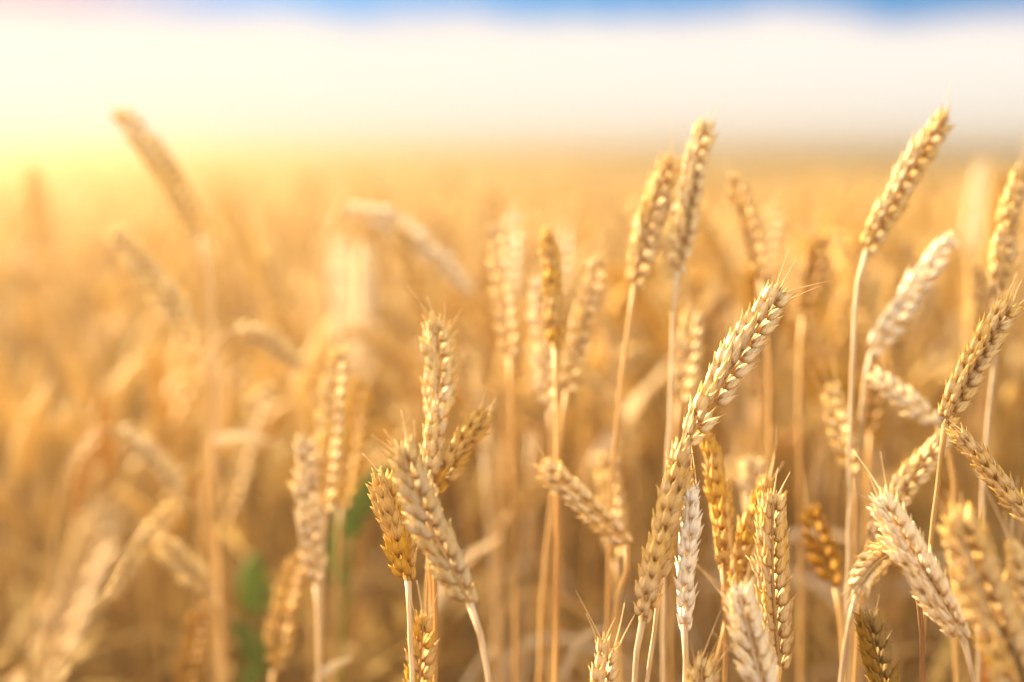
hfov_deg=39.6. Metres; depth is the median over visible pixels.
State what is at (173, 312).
wheat stalk
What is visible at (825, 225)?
wheat stalk
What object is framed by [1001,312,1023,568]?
wheat stalk
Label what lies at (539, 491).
wheat stalk
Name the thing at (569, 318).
wheat stalk
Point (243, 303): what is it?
wheat stalk
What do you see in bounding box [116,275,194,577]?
wheat stalk
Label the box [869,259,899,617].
wheat stalk
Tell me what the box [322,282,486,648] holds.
wheat stalk
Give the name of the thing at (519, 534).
wheat stalk
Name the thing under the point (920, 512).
wheat stalk
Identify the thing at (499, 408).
wheat stalk
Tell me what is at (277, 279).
wheat stalk
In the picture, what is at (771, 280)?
wheat stalk
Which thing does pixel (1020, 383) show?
wheat stalk
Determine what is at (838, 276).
wheat stalk
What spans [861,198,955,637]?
wheat stalk
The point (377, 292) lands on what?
wheat stalk
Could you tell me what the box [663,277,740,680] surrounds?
wheat stalk
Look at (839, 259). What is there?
wheat stalk
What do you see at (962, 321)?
wheat stalk
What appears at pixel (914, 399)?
wheat stalk
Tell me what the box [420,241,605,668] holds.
wheat stalk
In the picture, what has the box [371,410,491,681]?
wheat stalk
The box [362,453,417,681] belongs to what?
wheat stalk
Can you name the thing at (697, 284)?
wheat stalk
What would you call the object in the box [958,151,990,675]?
wheat stalk
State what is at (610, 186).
wheat field
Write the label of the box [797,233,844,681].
wheat stalk
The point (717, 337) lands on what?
wheat stalk
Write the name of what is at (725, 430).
wheat stalk
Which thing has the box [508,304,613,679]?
wheat stalk
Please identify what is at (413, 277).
wheat stalk
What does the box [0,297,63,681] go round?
wheat stalk
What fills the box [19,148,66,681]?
wheat stalk
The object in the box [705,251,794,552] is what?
wheat stalk
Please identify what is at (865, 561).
wheat stalk
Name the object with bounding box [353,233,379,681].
wheat stalk
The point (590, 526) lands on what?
wheat stalk
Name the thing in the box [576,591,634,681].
wheat stalk
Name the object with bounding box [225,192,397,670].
wheat stalk
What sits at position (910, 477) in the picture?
wheat stalk
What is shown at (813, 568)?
wheat stalk
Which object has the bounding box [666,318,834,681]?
wheat stalk
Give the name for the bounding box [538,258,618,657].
wheat stalk
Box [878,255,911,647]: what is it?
wheat stalk
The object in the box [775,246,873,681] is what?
wheat stalk
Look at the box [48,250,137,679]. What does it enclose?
wheat stalk
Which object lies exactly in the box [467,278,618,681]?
wheat stalk
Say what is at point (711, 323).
wheat stalk
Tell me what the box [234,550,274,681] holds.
weed
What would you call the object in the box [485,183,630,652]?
wheat stalk
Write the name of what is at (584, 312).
wheat stalk
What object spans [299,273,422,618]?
wheat stalk
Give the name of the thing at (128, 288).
wheat stalk
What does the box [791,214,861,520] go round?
wheat stalk
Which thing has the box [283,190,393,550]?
wheat stalk
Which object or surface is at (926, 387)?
wheat stalk
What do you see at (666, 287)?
wheat stalk
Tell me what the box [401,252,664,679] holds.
wheat stalk
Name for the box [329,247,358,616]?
wheat stalk
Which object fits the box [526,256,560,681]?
wheat stalk
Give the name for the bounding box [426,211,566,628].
wheat stalk
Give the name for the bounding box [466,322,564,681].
wheat stalk
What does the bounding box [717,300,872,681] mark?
wheat stalk
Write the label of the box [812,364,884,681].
wheat stalk
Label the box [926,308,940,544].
wheat stalk
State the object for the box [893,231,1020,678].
wheat stalk
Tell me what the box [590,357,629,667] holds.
wheat stalk
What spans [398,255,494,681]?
wheat stalk
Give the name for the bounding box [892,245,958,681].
wheat stalk
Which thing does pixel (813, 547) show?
wheat stalk
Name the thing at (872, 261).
wheat stalk
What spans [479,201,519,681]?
wheat stalk
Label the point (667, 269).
wheat stalk
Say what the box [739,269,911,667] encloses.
wheat stalk
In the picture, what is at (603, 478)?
wheat stalk
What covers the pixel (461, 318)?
wheat stalk
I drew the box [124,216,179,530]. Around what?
wheat stalk
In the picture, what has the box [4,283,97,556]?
wheat stalk
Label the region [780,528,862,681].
leaf stalk
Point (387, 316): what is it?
wheat stalk
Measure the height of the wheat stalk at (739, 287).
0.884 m
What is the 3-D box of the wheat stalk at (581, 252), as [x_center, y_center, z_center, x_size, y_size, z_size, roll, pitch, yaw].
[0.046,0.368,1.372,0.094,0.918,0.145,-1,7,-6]
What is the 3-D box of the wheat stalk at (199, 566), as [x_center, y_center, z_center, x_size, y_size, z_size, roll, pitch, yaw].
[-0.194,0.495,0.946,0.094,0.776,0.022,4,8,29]
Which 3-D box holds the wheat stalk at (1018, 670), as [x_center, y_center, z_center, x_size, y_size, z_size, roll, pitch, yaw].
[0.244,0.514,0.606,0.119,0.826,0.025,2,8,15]
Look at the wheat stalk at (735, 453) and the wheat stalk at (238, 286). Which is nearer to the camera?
the wheat stalk at (735, 453)
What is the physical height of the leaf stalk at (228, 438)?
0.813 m
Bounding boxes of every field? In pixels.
[0,158,1021,268]
[0,158,1022,346]
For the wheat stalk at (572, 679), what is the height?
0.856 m
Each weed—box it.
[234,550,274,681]
[329,465,390,681]
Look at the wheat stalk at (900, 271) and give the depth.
1.27 m
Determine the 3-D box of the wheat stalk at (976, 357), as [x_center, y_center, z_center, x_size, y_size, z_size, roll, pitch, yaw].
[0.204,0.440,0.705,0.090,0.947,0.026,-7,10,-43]
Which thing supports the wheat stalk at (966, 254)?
on the ground
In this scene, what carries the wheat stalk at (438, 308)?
on the ground
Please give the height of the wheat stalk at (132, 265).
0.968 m
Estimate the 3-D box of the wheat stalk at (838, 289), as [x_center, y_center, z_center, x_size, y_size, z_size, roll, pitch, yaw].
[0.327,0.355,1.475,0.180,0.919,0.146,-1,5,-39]
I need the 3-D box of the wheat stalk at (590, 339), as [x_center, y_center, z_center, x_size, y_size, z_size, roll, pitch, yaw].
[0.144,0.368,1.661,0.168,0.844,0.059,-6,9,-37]
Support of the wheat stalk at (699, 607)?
on the ground
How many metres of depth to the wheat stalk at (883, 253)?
1.73 m
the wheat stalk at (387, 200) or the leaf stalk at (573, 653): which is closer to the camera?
the leaf stalk at (573, 653)
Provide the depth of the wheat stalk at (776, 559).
0.64 m
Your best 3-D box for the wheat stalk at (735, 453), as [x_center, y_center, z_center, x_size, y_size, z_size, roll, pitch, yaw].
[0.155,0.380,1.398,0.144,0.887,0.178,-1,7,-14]
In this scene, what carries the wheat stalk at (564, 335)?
on the ground
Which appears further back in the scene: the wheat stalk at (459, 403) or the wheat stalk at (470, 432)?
the wheat stalk at (459, 403)
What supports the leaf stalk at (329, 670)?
on the ground
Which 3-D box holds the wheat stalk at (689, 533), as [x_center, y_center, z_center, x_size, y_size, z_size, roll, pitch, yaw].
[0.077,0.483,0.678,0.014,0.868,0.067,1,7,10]
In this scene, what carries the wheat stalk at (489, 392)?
on the ground
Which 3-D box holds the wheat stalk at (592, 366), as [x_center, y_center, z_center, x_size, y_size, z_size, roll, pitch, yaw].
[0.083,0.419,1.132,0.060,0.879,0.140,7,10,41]
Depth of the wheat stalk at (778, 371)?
1.66 m
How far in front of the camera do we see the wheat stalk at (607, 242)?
1.60 m
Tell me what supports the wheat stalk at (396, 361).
on the ground
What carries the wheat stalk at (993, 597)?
on the ground
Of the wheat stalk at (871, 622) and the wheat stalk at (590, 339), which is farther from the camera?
the wheat stalk at (590, 339)
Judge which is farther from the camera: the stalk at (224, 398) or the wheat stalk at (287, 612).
the stalk at (224, 398)
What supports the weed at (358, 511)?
on the ground
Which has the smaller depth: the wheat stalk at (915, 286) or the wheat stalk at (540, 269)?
the wheat stalk at (915, 286)
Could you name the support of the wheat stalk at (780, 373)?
on the ground
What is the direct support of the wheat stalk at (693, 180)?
on the ground
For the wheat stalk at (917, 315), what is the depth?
1.17 m
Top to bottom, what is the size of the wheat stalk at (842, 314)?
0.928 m
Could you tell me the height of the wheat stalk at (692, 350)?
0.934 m
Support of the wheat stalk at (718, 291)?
on the ground
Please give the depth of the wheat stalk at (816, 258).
0.86 m
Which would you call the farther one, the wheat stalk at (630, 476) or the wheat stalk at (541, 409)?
the wheat stalk at (630, 476)
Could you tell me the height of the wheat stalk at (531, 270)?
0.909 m
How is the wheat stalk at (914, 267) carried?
on the ground
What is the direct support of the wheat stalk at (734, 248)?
on the ground
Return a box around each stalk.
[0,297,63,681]
[0,639,4,680]
[1,466,21,584]
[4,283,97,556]
[8,234,32,663]
[9,264,92,564]
[9,265,190,647]
[11,322,121,596]
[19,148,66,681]
[23,425,197,681]
[31,265,110,673]
[31,465,152,681]
[35,252,163,681]
[35,283,154,681]
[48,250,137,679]
[73,269,141,671]
[84,206,226,681]
[99,498,216,681]
[106,95,222,681]
[110,246,165,578]
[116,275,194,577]
[117,225,204,469]
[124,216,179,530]
[133,271,186,580]
[133,278,230,673]
[139,513,226,681]
[155,240,297,598]
[173,593,214,681]
[188,324,317,666]
[194,274,285,666]
[194,324,324,656]
[199,299,231,681]
[213,432,276,681]
[214,293,310,617]
[222,270,346,677]
[223,369,286,624]
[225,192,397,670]
[226,271,252,626]
[252,276,279,554]
[254,248,424,681]
[259,225,298,653]
[264,545,308,681]
[278,305,333,681]
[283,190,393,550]
[283,277,343,529]
[286,246,316,674]
[289,385,338,681]
[298,281,355,681]
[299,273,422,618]
[309,202,479,681]
[313,328,360,681]
[314,658,351,681]
[316,248,332,601]
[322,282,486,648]
[323,240,447,588]
[325,223,356,681]
[328,272,468,637]
[328,329,422,681]
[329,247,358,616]
[332,366,373,681]
[344,322,425,593]
[347,228,382,605]
[351,282,465,674]
[352,255,481,667]
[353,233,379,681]
[357,254,378,419]
[360,216,524,653]
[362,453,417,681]
[368,303,381,660]
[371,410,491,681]
[375,179,491,680]
[380,315,477,671]
[381,231,521,672]
[382,259,425,365]
[391,223,605,679]
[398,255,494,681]
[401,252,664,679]
[403,583,439,681]
[404,265,567,677]
[407,286,461,679]
[412,288,519,613]
[418,381,447,681]
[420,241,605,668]
[421,369,679,681]
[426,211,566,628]
[426,388,495,681]
[429,536,502,612]
[430,314,483,681]
[436,338,506,681]
[440,313,520,681]
[441,273,512,659]
[443,253,524,681]
[449,238,540,574]
[449,266,524,569]
[450,294,561,681]
[450,333,575,681]
[455,346,565,681]
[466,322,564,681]
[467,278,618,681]
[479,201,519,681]
[479,290,589,678]
[484,325,644,681]
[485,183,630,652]
[493,473,561,681]
[498,194,522,681]
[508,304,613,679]
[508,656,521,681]
[509,228,578,677]
[510,258,636,578]
[511,295,578,595]
[516,218,573,574]
[516,282,671,527]
[517,255,579,676]
[517,300,630,601]
[520,242,585,674]
[520,338,546,681]
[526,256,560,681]
[526,305,547,681]
[528,246,620,677]
[528,432,632,662]
[532,251,630,658]
[536,342,650,681]
[537,208,568,681]
[537,228,610,681]
[538,215,569,520]
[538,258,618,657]
[539,327,628,681]
[540,235,576,558]
[544,236,600,558]
[552,258,605,681]
[555,209,576,681]
[561,629,635,681]
[563,330,754,681]
[566,282,586,657]
[572,308,628,619]
[575,233,796,664]
[576,365,654,681]
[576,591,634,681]
[579,282,640,681]
[581,276,797,681]
[581,293,745,681]
[582,267,652,679]
[583,314,811,667]
[584,362,669,681]
[585,291,791,675]
[590,250,651,630]
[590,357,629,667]
[592,229,656,532]
[594,439,628,681]
[604,200,656,679]
[605,124,683,638]
[606,264,840,661]
[614,251,673,639]
[626,195,879,681]
[626,302,751,681]
[632,418,695,681]
[641,208,749,676]
[643,290,668,680]
[645,248,828,681]
[646,293,732,668]
[654,234,740,635]
[658,258,745,676]
[659,234,679,309]
[661,99,723,681]
[662,238,735,539]
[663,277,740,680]
[666,266,708,592]
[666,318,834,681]
[669,281,705,681]
[673,237,702,681]
[673,447,703,681]
[679,307,782,681]
[680,610,732,681]
[684,499,777,681]
[695,416,735,681]
[703,297,750,656]
[705,220,790,547]
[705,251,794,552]
[706,315,874,676]
[711,278,775,639]
[715,427,782,671]
[717,256,771,606]
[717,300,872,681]
[722,230,820,669]
[724,162,776,651]
[730,277,840,677]
[733,316,817,665]
[734,436,773,589]
[735,285,841,573]
[738,257,798,559]
[739,230,887,575]
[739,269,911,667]
[741,262,826,675]
[745,468,797,681]
[750,261,852,681]
[750,268,892,681]
[754,186,784,670]
[771,341,816,380]
[772,243,834,670]
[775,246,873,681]
[778,283,817,659]
[779,311,851,654]
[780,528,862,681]
[788,211,831,607]
[789,190,852,664]
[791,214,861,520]
[791,218,861,668]
[793,271,818,646]
[794,307,848,611]
[795,257,872,681]
[796,222,831,681]
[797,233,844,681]
[797,483,844,681]
[810,257,852,673]
[811,361,859,681]
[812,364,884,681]
[815,235,888,602]
[818,204,870,681]
[824,230,934,681]
[827,251,949,679]
[837,534,924,681]
[838,558,867,681]
[841,452,976,681]
[845,81,955,681]
[850,595,899,681]
[853,429,953,681]
[856,205,980,681]
[856,357,957,681]
[859,234,894,498]
[859,320,886,675]
[860,277,940,681]
[860,526,1023,681]
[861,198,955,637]
[864,279,939,658]
[866,266,1009,625]
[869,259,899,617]
[870,244,932,643]
[872,303,945,639]
[876,323,905,602]
[877,257,944,681]
[878,254,987,637]
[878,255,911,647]
[879,333,960,681]
[884,231,938,645]
[890,279,1011,648]
[891,258,964,649]
[892,239,1023,673]
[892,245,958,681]
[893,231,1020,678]
[896,262,972,640]
[905,297,988,681]
[907,200,957,415]
[907,233,934,655]
[919,221,1023,553]
[919,274,1023,681]
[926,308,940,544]
[926,371,1023,649]
[933,492,1023,681]
[940,416,1023,528]
[943,261,1020,675]
[944,270,984,677]
[955,245,976,426]
[957,310,967,341]
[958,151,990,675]
[964,256,993,670]
[975,169,1009,674]
[975,469,1023,619]
[976,144,1023,681]
[981,655,990,681]
[983,617,1022,681]
[984,194,1018,552]
[985,263,1023,514]
[986,510,994,518]
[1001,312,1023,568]
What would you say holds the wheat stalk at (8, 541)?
on the ground
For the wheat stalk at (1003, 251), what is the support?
on the ground
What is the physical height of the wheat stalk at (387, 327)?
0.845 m
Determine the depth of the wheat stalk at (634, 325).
1.35 m
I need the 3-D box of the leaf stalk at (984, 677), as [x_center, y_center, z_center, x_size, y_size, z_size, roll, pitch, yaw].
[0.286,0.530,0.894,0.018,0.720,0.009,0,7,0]
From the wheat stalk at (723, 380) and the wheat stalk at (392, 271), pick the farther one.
the wheat stalk at (392, 271)
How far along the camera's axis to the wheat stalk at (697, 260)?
1.41 m
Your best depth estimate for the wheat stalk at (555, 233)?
1.61 m
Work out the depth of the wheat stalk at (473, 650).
1.43 m
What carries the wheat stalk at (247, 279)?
on the ground
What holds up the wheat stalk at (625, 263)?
on the ground
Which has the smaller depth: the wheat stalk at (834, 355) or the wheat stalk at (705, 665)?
the wheat stalk at (705, 665)
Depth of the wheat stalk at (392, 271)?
1.51 m
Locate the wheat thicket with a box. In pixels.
[0,158,1023,681]
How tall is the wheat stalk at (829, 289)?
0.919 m
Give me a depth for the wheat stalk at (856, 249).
1.05 m
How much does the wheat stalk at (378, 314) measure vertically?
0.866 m
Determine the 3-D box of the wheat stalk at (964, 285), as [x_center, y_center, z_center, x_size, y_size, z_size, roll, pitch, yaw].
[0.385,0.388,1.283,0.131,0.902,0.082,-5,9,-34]
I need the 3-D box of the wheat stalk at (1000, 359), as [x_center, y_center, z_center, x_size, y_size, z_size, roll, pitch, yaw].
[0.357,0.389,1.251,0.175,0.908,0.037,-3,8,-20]
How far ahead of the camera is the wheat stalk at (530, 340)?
1.16 m
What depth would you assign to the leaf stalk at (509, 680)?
1.15 m
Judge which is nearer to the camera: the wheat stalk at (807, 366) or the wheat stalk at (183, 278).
the wheat stalk at (807, 366)
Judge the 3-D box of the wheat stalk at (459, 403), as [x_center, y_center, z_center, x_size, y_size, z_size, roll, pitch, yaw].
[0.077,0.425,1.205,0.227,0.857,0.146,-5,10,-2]
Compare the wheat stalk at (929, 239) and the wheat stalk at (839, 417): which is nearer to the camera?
the wheat stalk at (839, 417)
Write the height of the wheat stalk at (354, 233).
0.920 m
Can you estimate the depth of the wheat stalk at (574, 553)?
1.50 m
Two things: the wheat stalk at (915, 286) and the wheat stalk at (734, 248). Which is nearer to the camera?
the wheat stalk at (915, 286)
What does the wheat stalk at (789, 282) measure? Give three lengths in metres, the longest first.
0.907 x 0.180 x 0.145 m
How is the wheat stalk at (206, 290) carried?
on the ground
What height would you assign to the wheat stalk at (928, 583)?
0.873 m
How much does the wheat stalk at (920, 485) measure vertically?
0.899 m
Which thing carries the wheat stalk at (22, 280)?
on the ground
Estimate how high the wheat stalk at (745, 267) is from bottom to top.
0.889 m
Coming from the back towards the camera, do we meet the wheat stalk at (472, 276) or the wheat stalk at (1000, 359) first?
the wheat stalk at (472, 276)
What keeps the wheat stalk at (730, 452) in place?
on the ground
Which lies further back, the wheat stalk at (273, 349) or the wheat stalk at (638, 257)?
the wheat stalk at (273, 349)
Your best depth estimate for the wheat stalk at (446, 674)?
1.22 m
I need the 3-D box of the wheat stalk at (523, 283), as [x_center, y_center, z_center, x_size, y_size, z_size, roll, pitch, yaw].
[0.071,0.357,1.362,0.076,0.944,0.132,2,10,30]
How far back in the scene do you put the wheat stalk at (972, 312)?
0.96 m
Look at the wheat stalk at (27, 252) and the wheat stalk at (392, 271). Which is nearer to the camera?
the wheat stalk at (392, 271)
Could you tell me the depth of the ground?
2.90 m
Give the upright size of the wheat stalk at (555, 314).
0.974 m
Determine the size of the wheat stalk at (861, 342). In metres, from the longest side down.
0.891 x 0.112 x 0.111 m
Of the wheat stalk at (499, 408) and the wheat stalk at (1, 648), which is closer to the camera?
the wheat stalk at (499, 408)
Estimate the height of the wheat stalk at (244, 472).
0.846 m
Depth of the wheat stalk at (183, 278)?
1.83 m
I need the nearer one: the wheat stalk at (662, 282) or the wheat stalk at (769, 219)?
the wheat stalk at (769, 219)
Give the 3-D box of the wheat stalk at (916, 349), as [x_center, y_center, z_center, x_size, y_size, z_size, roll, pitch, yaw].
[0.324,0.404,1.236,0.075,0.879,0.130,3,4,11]
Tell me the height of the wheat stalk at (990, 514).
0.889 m
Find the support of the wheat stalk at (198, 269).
on the ground
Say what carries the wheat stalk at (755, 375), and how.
on the ground
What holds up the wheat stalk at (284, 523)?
on the ground
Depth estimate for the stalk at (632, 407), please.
1.10 m
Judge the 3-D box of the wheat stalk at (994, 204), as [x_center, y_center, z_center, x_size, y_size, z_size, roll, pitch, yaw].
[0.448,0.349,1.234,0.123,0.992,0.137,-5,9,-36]
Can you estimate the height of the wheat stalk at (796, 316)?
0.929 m
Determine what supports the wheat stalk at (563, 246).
on the ground
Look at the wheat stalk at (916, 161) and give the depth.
0.74 m
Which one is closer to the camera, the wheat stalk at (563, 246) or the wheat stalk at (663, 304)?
the wheat stalk at (563, 246)
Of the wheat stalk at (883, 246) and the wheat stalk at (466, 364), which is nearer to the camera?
the wheat stalk at (466, 364)
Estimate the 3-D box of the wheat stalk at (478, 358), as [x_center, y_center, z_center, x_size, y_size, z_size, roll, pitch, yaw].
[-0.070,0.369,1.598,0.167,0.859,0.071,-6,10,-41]
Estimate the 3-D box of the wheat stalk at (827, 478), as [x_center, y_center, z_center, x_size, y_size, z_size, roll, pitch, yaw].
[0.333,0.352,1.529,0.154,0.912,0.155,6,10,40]
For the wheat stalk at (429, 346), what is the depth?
0.70 m
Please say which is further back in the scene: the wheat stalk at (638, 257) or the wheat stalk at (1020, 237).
the wheat stalk at (1020, 237)
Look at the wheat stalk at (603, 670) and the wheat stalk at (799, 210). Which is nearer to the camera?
the wheat stalk at (603, 670)
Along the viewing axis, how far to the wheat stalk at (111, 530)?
0.42 m
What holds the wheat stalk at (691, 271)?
on the ground
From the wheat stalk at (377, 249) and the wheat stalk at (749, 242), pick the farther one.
the wheat stalk at (377, 249)
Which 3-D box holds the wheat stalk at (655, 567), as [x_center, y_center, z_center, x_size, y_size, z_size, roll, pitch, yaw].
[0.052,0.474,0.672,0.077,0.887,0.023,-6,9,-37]
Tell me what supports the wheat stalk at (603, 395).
on the ground
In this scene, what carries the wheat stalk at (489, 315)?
on the ground
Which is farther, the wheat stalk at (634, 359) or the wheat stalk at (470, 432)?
the wheat stalk at (634, 359)
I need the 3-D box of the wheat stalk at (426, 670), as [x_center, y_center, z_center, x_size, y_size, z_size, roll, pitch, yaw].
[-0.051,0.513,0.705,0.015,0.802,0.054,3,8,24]
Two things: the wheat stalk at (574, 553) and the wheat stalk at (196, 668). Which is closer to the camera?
the wheat stalk at (196, 668)
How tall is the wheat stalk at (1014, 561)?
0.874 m
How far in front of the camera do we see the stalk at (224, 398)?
1.05 m
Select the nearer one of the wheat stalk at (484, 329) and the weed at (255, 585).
the weed at (255, 585)
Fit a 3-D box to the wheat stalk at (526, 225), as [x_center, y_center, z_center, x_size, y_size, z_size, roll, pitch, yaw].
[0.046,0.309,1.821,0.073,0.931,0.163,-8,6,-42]
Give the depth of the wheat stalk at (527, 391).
1.02 m
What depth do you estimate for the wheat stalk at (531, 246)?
1.49 m
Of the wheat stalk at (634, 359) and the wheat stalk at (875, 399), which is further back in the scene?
the wheat stalk at (634, 359)
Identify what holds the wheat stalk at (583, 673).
on the ground
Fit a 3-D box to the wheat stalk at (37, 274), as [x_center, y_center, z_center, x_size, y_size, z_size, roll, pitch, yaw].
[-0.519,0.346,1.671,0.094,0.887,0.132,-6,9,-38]
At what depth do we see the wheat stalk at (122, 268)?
1.72 m
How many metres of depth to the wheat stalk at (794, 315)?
1.46 m
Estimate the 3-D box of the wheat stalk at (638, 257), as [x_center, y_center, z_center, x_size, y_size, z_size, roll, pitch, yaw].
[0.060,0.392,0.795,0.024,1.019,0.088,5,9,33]
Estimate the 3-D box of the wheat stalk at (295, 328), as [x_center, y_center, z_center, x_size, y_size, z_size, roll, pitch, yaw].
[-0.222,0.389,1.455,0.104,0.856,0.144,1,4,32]
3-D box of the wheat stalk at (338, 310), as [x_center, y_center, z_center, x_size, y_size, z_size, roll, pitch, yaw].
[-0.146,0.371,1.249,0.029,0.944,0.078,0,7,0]
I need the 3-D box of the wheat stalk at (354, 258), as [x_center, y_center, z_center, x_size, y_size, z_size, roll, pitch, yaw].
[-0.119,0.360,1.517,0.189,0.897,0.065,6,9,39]
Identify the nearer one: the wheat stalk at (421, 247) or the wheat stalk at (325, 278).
the wheat stalk at (421, 247)
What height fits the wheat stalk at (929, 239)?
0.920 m
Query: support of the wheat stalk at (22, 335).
on the ground
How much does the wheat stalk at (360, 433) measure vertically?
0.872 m
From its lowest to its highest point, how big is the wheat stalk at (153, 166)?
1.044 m
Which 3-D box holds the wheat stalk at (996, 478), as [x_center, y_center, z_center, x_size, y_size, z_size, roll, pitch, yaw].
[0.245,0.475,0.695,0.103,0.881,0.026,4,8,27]
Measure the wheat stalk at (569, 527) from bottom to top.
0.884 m
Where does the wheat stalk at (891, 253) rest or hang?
on the ground
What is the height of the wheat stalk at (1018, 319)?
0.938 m
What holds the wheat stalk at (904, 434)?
on the ground
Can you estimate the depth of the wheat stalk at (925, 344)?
1.29 m
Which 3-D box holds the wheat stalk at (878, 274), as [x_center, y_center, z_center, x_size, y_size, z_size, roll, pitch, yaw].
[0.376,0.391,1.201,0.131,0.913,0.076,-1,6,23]
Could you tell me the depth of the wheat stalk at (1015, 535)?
1.37 m
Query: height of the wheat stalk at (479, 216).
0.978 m
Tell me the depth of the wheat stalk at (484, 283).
1.48 m
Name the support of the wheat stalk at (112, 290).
on the ground
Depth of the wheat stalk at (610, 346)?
1.04 m
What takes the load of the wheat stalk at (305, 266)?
on the ground
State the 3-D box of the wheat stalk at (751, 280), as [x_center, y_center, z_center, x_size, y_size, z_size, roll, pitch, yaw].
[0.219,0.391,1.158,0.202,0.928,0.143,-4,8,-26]
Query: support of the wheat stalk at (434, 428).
on the ground
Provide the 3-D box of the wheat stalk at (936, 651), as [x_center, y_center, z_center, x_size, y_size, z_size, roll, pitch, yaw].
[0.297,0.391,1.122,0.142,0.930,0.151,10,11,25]
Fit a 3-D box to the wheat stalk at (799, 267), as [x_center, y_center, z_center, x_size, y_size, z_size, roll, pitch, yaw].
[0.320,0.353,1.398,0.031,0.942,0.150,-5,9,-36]
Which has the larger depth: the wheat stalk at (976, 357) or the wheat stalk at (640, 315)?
the wheat stalk at (640, 315)
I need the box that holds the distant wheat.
[0,158,1023,181]
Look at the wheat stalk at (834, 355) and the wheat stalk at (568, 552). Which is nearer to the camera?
the wheat stalk at (834, 355)
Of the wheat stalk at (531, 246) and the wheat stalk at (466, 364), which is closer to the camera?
the wheat stalk at (466, 364)
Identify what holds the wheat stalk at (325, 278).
on the ground
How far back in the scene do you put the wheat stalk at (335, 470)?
0.82 m
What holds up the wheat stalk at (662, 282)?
on the ground
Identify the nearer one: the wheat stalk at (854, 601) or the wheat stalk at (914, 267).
the wheat stalk at (854, 601)
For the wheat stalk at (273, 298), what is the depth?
1.13 m
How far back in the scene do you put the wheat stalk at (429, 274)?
1.52 m
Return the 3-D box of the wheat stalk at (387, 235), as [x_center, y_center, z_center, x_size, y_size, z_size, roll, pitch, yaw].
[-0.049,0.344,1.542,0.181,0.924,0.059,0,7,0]
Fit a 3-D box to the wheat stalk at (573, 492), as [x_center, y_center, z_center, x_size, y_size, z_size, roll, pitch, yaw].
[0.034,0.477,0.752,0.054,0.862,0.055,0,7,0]
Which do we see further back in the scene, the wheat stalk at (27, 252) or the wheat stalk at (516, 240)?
the wheat stalk at (27, 252)
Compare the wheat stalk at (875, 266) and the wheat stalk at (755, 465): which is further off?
the wheat stalk at (875, 266)
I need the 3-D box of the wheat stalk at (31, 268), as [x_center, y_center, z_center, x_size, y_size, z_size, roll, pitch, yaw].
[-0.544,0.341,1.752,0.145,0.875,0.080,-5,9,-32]
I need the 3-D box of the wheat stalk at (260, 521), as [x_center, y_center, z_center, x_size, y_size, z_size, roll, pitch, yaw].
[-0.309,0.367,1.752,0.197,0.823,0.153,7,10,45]
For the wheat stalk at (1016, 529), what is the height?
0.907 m
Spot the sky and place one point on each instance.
(212, 78)
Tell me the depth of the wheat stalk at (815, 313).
1.35 m
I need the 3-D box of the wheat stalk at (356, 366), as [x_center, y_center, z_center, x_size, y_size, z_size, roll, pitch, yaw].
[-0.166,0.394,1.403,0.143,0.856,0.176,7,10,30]
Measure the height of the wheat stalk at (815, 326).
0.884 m
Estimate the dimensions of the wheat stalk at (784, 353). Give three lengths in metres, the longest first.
0.885 x 0.178 x 0.144 m
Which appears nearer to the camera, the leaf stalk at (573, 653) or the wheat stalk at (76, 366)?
the leaf stalk at (573, 653)
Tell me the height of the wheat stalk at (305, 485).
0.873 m
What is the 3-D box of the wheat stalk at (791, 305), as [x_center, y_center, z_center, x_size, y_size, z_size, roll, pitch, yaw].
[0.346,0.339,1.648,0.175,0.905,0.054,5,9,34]
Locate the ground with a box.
[0,415,993,681]
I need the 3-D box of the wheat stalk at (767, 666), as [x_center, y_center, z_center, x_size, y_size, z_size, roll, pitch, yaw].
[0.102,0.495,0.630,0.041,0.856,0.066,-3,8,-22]
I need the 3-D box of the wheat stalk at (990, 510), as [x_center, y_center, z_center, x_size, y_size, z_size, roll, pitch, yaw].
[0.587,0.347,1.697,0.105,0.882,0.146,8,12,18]
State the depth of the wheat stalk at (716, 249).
1.19 m
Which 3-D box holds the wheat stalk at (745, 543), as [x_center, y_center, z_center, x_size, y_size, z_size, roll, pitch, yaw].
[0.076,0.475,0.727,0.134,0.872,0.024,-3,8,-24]
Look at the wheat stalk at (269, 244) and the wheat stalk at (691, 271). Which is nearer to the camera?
the wheat stalk at (691, 271)
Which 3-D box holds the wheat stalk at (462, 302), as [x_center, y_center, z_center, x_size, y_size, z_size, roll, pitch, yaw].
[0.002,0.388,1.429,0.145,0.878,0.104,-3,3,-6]
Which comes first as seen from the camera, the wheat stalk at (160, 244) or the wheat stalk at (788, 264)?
the wheat stalk at (788, 264)
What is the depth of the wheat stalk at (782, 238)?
1.80 m
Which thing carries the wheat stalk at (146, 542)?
on the ground
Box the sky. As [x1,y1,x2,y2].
[0,0,1023,157]
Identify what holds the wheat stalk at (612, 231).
on the ground
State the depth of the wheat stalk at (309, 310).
1.40 m
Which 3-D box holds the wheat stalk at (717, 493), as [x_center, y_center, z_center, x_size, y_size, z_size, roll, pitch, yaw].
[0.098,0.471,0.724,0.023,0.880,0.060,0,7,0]
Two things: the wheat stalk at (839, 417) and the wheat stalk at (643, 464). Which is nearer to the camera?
the wheat stalk at (839, 417)
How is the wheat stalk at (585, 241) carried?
on the ground
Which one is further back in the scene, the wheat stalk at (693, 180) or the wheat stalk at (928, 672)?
the wheat stalk at (928, 672)
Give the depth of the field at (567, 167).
51.38 m
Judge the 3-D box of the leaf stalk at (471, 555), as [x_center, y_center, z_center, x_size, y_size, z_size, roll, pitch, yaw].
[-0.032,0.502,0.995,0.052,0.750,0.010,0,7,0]
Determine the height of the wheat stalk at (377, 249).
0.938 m

